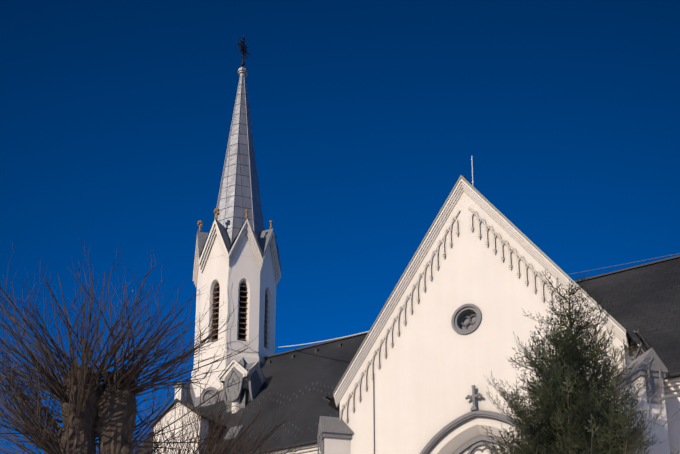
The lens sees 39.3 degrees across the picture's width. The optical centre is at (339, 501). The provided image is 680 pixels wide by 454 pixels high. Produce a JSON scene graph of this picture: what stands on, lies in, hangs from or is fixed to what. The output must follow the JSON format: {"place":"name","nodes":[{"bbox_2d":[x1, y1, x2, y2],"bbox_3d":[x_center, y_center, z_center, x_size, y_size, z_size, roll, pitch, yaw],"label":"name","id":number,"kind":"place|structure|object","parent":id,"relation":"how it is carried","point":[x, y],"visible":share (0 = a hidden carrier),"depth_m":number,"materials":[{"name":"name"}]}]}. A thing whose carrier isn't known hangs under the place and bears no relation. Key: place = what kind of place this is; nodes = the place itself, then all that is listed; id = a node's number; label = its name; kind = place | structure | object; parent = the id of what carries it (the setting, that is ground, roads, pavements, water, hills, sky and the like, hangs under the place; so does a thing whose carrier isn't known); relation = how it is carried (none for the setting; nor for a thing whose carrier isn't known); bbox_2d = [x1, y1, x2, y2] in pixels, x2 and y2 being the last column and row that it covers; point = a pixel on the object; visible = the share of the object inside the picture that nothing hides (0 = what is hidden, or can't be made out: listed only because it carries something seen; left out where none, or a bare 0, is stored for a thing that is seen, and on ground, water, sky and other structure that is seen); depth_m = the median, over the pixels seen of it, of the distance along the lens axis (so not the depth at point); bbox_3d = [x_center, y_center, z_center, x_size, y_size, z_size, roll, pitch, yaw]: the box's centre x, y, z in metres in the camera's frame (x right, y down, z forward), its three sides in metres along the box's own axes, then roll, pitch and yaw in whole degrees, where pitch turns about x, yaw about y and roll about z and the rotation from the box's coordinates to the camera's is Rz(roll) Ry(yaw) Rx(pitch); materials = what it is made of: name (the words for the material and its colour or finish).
{"place":"outdoors","nodes":[
{"label":"outdoors","id":0,"kind":"place"},
{"bbox_2d":[173,380,188,389],"bbox_3d":[-7.970,-5.860,47.825,0.600,0.450,0.600,-8,-17,30],"label":"chimney cap","id":1,"kind":"object","parent":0,"point":[184,386],"visible":0.5,"depth_m":47.65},
{"bbox_2d":[95,364,305,453],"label":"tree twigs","id":2,"kind":"object","parent":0,"point":[240,434],"visible":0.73,"depth_m":23.56,"materials":[{"name":"brown plant"}]},
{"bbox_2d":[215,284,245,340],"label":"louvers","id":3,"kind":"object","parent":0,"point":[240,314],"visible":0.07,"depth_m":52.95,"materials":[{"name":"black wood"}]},
{"bbox_2d":[0,0,679,453],"label":"sky","id":4,"kind":"structure","parent":0,"point":[116,116],"materials":[{"name":"blue"}]},
{"bbox_2d":[482,271,678,453],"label":"conifer","id":5,"kind":"object","parent":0,"point":[590,407],"depth_m":26.54,"materials":[{"name":"green plant"}]},
{"label":"ground","id":6,"kind":"structure","parent":0,"visible":0},
{"bbox_2d":[56,365,142,453],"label":"tree trunk","id":7,"kind":"object","parent":6,"relation":"on","point":[113,423],"visible":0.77,"depth_m":18.56,"materials":[{"name":"brown plant"}]},
{"bbox_2d":[0,238,251,453],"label":"bare tree branches","id":8,"kind":"object","parent":7,"relation":"on","point":[33,425],"visible":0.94,"depth_m":18.46,"materials":[{"name":"brown plant"}]},
{"bbox_2d":[153,386,208,453],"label":"porch walls","id":9,"kind":"structure","parent":6,"relation":"on","point":[168,416],"depth_m":47.08,"materials":[{"name":"white paint"}]},
{"bbox_2d":[151,399,225,428],"bbox_3d":[-7.292,-4.136,48.566,3.280,1.264,3.340,-8,-17,30],"label":"coping","id":10,"kind":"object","parent":9,"relation":"on","point":[190,408],"depth_m":47.44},
{"bbox_2d":[191,351,287,453],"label":"tower base","id":11,"kind":"object","parent":6,"relation":"on","point":[213,381],"visible":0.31,"depth_m":51.62,"materials":[{"name":"white paint"}]},
{"bbox_2d":[201,387,218,405],"bbox_3d":[-6.993,-5.556,51.134,1.160,1.160,0.110,-7,-16,26],"label":"round window","id":12,"kind":"structure","parent":11,"relation":"attached to","point":[210,389],"depth_m":51.16,"materials":[{"name":"grey paint"}]},
{"bbox_2d":[190,360,262,407],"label":"base wall","id":13,"kind":"structure","parent":11,"relation":"attached to","point":[196,400],"depth_m":51.42,"materials":[{"name":"white paint"}]},
{"bbox_2d":[194,254,275,365],"bbox_3d":[-5.973,-10.358,54.460,4.393,5.850,4.393,-8,-17,30],"label":"tower shaft","id":14,"kind":"object","parent":11,"relation":"on","point":[251,277],"visible":0.79,"depth_m":52.84,"materials":[{"name":"white paint"}]},
{"bbox_2d":[198,233,273,271],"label":"tower gables","id":15,"kind":"object","parent":14,"relation":"on","point":[244,248],"visible":0.08,"depth_m":53.44,"materials":[{"name":"white paint"}]},
{"bbox_2d":[193,218,280,287],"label":"tower gable mouldings","id":16,"kind":"object","parent":15,"relation":"attached to","point":[229,256],"visible":0.52,"depth_m":53.52,"materials":[{"name":"white paint"}]},
{"bbox_2d":[193,218,280,269],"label":"gable roof edges","id":17,"kind":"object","parent":15,"relation":"on","point":[262,241],"depth_m":54.22,"materials":[{"name":"grey metal"}]},
{"bbox_2d":[197,208,276,239],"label":"finials","id":18,"kind":"object","parent":17,"relation":"on","point":[216,218],"visible":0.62,"depth_m":54.74,"materials":[{"name":"brown metal"}]},
{"bbox_2d":[215,76,263,245],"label":"spire","id":19,"kind":"structure","parent":14,"relation":"on","point":[243,198],"depth_m":55.73,"materials":[{"name":"metal"}]},
{"bbox_2d":[214,76,263,249],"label":"spire hips","id":20,"kind":"object","parent":19,"relation":"on","point":[237,155],"visible":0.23,"depth_m":56.51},
{"bbox_2d":[237,67,247,76],"bbox_3d":[-5.973,-26.267,58.524,0.616,0.690,0.616,-8,-17,30],"label":"spire finial","id":21,"kind":"object","parent":19,"relation":"on","point":[242,71],"visible":0.92,"depth_m":58.33,"materials":[{"name":"grey metal"}]},
{"bbox_2d":[236,35,249,66],"bbox_3d":[-5.973,-27.706,58.891,0.266,2.480,1.374,-8,-17,30],"label":"cross","id":22,"kind":"object","parent":21,"relation":"on","point":[243,47],"visible":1,"depth_m":58.86,"materials":[{"name":"black metal"}]},
{"bbox_2d":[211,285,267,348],"bbox_3d":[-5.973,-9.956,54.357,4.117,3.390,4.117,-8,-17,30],"label":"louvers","id":23,"kind":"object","parent":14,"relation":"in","point":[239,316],"visible":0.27,"depth_m":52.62,"materials":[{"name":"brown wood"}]},
{"bbox_2d":[225,246,258,359],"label":"tower cables","id":24,"kind":"object","parent":14,"relation":"attached to","point":[227,316],"visible":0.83,"depth_m":52.12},
{"bbox_2d":[275,331,368,347],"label":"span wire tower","id":25,"kind":"structure","parent":11,"relation":"attached to","point":[324,340],"depth_m":46.83,"materials":[{"name":"grey metal"}]},
{"bbox_2d":[324,437,350,453],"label":"buttress","id":26,"kind":"structure","parent":6,"relation":"on","point":[336,446],"depth_m":36.33,"materials":[{"name":"white paint"}]},
{"bbox_2d":[321,438,323,453],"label":"buttress side","id":27,"kind":"object","parent":26,"relation":"attached to","point":[322,446],"visible":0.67,"depth_m":36.49,"materials":[{"name":"white paint"}]},
{"bbox_2d":[317,416,353,453],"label":"buttress cap","id":28,"kind":"object","parent":26,"relation":"on","point":[333,427],"visible":0.75,"depth_m":36.50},
{"bbox_2d":[340,192,629,453],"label":"church facade","id":29,"kind":"structure","parent":6,"relation":"on","point":[434,365],"depth_m":35.17,"materials":[{"name":"white paint"}]},
{"bbox_2d":[328,395,339,411],"bbox_3d":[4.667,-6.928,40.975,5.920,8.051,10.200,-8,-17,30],"label":"gutter end","id":30,"kind":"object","parent":29,"relation":"attached to","point":[332,404],"depth_m":37.41,"materials":[{"name":"metal"}]},
{"bbox_2d":[373,373,374,453],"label":"conductor strip","id":31,"kind":"object","parent":29,"relation":"attached to","point":[373,411],"visible":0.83,"depth_m":36.24,"materials":[{"name":"grey metal"}]},
{"bbox_2d":[451,304,481,334],"bbox_3d":[4.726,-6.646,35.151,1.180,1.180,0.390,-8,-17,30],"label":"round window frame","id":32,"kind":"object","parent":29,"relation":"attached to","point":[466,318],"visible":0.9,"depth_m":35.23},
{"bbox_2d":[420,410,519,453],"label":"entrance arch","id":33,"kind":"structure","parent":29,"relation":"attached to","point":[476,442],"depth_m":34.10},
{"bbox_2d":[465,385,481,410],"bbox_3d":[4.777,-3.672,33.995,0.647,0.945,0.200,-8,-17,30],"label":"cross","id":34,"kind":"object","parent":33,"relation":"attached to","point":[473,396],"visible":1,"depth_m":33.95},
{"bbox_2d":[471,156,473,185],"bbox_3d":[5.119,-12.765,36.852,0.060,1.300,0.060,-8,-17,30],"label":"lightning rod","id":35,"kind":"object","parent":29,"relation":"attached to","point":[472,172],"visible":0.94,"depth_m":36.81,"materials":[{"name":"silver metal"}]},
{"bbox_2d":[334,178,628,406],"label":"gable cornice","id":36,"kind":"structure","parent":29,"relation":"attached to","point":[462,186],"depth_m":36.37,"materials":[{"name":"white paint"}]},
{"bbox_2d":[339,207,624,422],"bbox_3d":[4.693,-7.175,35.088,11.016,8.066,0.105,-8,-17,30],"label":"decorative frieze","id":37,"kind":"object","parent":29,"relation":"attached to","point":[449,229],"visible":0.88,"depth_m":36.17,"materials":[{"name":"paint"}]},
{"bbox_2d":[333,175,630,394],"bbox_3d":[4.887,-8.501,35.764,11.320,7.821,1.135,-8,-17,30],"label":"roof edge","id":38,"kind":"object","parent":29,"relation":"attached to","point":[519,231],"visible":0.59,"depth_m":36.27,"materials":[{"name":"white paint"}]},
{"bbox_2d":[473,189,664,383],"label":"roof edge brackets","id":39,"kind":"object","parent":29,"relation":"attached to","point":[629,339],"depth_m":32.43,"materials":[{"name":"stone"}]},
{"bbox_2d":[616,376,669,453],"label":"buttress","id":40,"kind":"structure","parent":6,"relation":"on","point":[661,434],"depth_m":29.62,"materials":[{"name":"white paint"}]},
{"bbox_2d":[632,338,642,360],"bbox_3d":[9.825,1.758,29.991,0.512,14.760,0.108,-6,-16,23],"label":"downpipe","id":41,"kind":"object","parent":40,"relation":"attached to","point":[639,348],"visible":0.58,"depth_m":31.64,"materials":[{"name":"grey metal"}]},
{"bbox_2d":[615,348,667,392],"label":"gable","id":42,"kind":"structure","parent":40,"relation":"on","point":[648,359],"depth_m":29.98,"materials":[{"name":"white paint"}]},
{"bbox_2d":[645,376,661,404],"bbox_3d":[9.813,-3.465,29.828,0.368,0.900,0.368,-8,-17,30],"label":"niche panel","id":43,"kind":"object","parent":40,"relation":"attached to","point":[655,384],"visible":0.8,"depth_m":29.83,"materials":[{"name":"white paint"}]},
{"bbox_2d":[629,349,679,453],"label":"nave walls","id":44,"kind":"structure","parent":6,"relation":"on","point":[672,409],"depth_m":35.16,"materials":[{"name":"white paint"}]},
{"bbox_2d":[138,258,679,453],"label":"roof","id":45,"kind":"structure","parent":44,"relation":"on","point":[645,300],"depth_m":44.83,"materials":[{"name":"tile"}]},
{"bbox_2d":[224,425,242,439],"bbox_3d":[-5.250,-3.346,46.961,0.750,0.860,0.680,-8,-17,30],"label":"skylight frame","id":46,"kind":"object","parent":45,"relation":"on","point":[230,431],"visible":0.43,"depth_m":46.97,"materials":[{"name":"grey metal"}]},
{"bbox_2d":[219,359,264,412],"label":"trim","id":47,"kind":"structure","parent":45,"relation":"on","point":[241,369],"depth_m":49.31,"materials":[{"name":"white paint"}]},
{"bbox_2d":[227,388,248,411],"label":"wall","id":48,"kind":"structure","parent":47,"relation":"attached to","point":[244,394],"depth_m":49.08,"materials":[{"name":"white paint"}]},
{"bbox_2d":[218,358,265,380],"bbox_3d":[-5.113,-6.969,50.130,2.004,1.300,2.004,-8,-17,30],"label":"dormer roof","id":49,"kind":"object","parent":47,"relation":"on","point":[243,363],"visible":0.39,"depth_m":49.85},
{"bbox_2d":[223,367,261,406],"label":"wall","id":50,"kind":"structure","parent":47,"relation":"attached to","point":[255,383],"depth_m":49.16,"materials":[{"name":"grey paint"}]},
{"bbox_2d":[218,382,339,445],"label":"snow guards","id":51,"kind":"object","parent":45,"relation":"on","point":[290,400],"visible":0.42,"depth_m":47.14,"materials":[{"name":"metal"}]},
{"bbox_2d":[267,343,341,364],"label":"roof hooks","id":52,"kind":"object","parent":45,"relation":"on","point":[315,351],"visible":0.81,"depth_m":50.47,"materials":[{"name":"black metal"}]},
{"bbox_2d":[264,255,679,358],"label":"roof ridge","id":53,"kind":"structure","parent":45,"relation":"on","point":[576,281],"depth_m":43.65,"materials":[{"name":"grey metal"}]},
{"bbox_2d":[245,329,679,453],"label":"gutters","id":54,"kind":"object","parent":44,"relation":"on","point":[638,333],"visible":0.4,"depth_m":37.15,"materials":[{"name":"grey metal"}]},
{"bbox_2d":[262,344,679,453],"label":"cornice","id":55,"kind":"structure","parent":44,"relation":"attached to","point":[313,448],"depth_m":35.46,"materials":[{"name":"paint"}]},
{"bbox_2d":[290,376,679,447],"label":"cornice","id":56,"kind":"structure","parent":44,"relation":"attached to","point":[319,442],"depth_m":53.71,"materials":[{"name":"paint"}]},
{"bbox_2d":[567,253,679,274],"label":"span wire","id":57,"kind":"object","parent":44,"relation":"attached to","point":[622,264],"visible":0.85,"depth_m":35.86,"materials":[{"name":"grey metal"}]},
{"bbox_3d":[5.528,1.286,13.881,0.240,7.700,0.240,-8,-17,30],"label":"utility pole","id":58,"kind":"object","parent":6,"relation":"on","visible":0},
{"bbox_2d":[648,381,679,426],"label":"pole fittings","id":59,"kind":"object","parent":58,"relation":"attached to","point":[663,398],"visible":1,"depth_m":14.88,"materials":[{"name":"grey metal"}]}
]}

